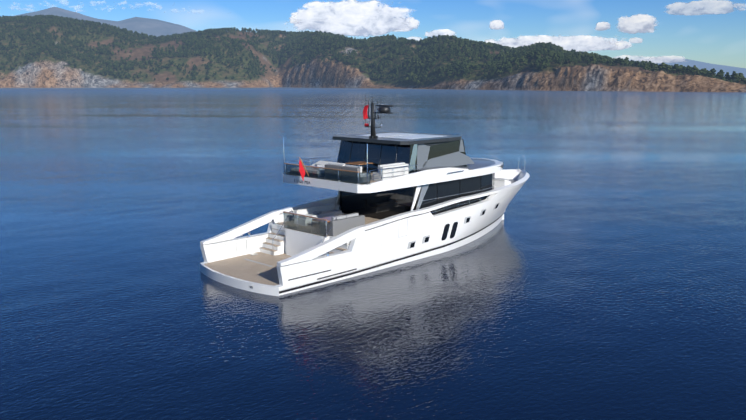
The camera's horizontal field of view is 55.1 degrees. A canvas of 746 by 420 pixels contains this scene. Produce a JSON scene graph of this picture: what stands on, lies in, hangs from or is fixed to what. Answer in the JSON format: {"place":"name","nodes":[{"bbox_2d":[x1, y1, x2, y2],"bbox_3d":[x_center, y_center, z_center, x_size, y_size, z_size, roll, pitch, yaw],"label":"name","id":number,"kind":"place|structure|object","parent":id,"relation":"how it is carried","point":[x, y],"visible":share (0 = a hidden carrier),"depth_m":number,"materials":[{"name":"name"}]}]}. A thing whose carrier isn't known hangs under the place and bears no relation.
{"place":"outdoors","nodes":[
{"label":"outdoors","id":0,"kind":"place"},
{"bbox_2d":[16,7,197,36],"bbox_3d":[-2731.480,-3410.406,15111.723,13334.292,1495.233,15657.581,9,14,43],"label":"mountain range","id":1,"kind":"structure","parent":0,"point":[153,27],"depth_m":13319.21,"materials":[{"name":"stone"}]},
{"bbox_2d":[0,87,745,419],"bbox_3d":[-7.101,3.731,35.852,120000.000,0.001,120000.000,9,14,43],"label":"sea water","id":2,"kind":"structure","parent":0,"point":[598,272],"depth_m":38.11,"materials":[{"name":"blue liquid"}]},
{"bbox_2d":[200,169,529,289],"bbox_3d":[2.287,0.171,45.111,7.240,3.354,26.350,9,14,43],"label":"yacht hull","id":3,"kind":"object","parent":2,"relation":"on","point":[365,249],"visible":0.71,"depth_m":39.48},
{"bbox_2d":[211,204,379,266],"bbox_3d":[-3.172,1.377,39.574,6.840,2.490,9.880,9,14,43],"label":"stern cockpit","id":4,"kind":"object","parent":3,"relation":"in","point":[305,229],"visible":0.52,"depth_m":39.51,"materials":[{"name":"white plastic"}]},
{"bbox_2d":[235,161,371,276],"bbox_3d":[1.731,-0.894,45.220,4.924,4.959,24.323,9,14,43],"label":"deck gear","id":5,"kind":"object","parent":3,"relation":"on","point":[359,163],"visible":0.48,"depth_m":40.98,"materials":[{"name":"brown wood"}]},
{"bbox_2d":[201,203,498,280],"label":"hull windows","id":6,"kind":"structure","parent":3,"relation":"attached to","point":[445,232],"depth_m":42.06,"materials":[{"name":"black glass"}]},
{"bbox_2d":[200,213,503,295],"bbox_3d":[1.221,2.322,44.368,6.920,1.420,24.420,9,14,43],"label":"lower hull","id":7,"kind":"object","parent":3,"relation":"attached to","point":[226,272],"visible":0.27,"depth_m":37.35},
{"bbox_2d":[279,198,497,290],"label":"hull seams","id":8,"kind":"object","parent":3,"relation":"attached to","point":[380,262],"visible":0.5,"depth_m":38.28,"materials":[{"name":"black"}]},
{"bbox_2d":[283,158,520,219],"bbox_3d":[4.074,-1.761,46.653,7.064,3.170,20.400,9,14,43],"label":"superstructure","id":9,"kind":"object","parent":3,"relation":"on","point":[385,198],"visible":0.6,"depth_m":42.08,"materials":[{"name":"white plastic"}]},
{"bbox_2d":[283,137,524,184],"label":"deck fittings","id":10,"kind":"object","parent":9,"relation":"on","point":[338,172],"visible":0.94,"depth_m":38.75,"materials":[{"name":"grey metal"}]},
{"bbox_2d":[333,132,503,173],"bbox_3d":[3.779,-3.739,45.994,6.760,2.395,12.250,9,14,43],"label":"deckhouse","id":11,"kind":"object","parent":9,"relation":"on","point":[422,151],"visible":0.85,"depth_m":42.16,"materials":[{"name":"black glass"}]},
{"bbox_2d":[363,94,392,137],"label":"mast radar antennas","id":12,"kind":"object","parent":11,"relation":"on","point":[384,109],"visible":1,"depth_m":41.62,"materials":[{"name":"black metal"}]},
{"bbox_2d":[0,14,745,91],"bbox_3d":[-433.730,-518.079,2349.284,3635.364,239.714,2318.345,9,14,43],"label":"hillside terrain","id":13,"kind":"structure","parent":0,"point":[45,51],"depth_m":1944.02,"materials":[{"name":"green plant"}]},
{"bbox_2d":[0,0,745,62],"bbox_3d":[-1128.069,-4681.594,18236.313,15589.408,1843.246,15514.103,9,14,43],"label":"cloud","id":14,"kind":"structure","parent":0,"point":[355,18],"depth_m":15156.66,"materials":[{"name":"white"}]},
{"bbox_2d":[0,0,745,67],"label":"sky","id":15,"kind":"structure","parent":0,"point":[719,39],"materials":[{"name":"blue"}]},
{"bbox_2d":[655,59,745,77],"bbox_3d":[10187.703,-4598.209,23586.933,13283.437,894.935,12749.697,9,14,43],"label":"hill","id":16,"kind":"structure","parent":0,"point":[707,66],"depth_m":20657.80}
]}

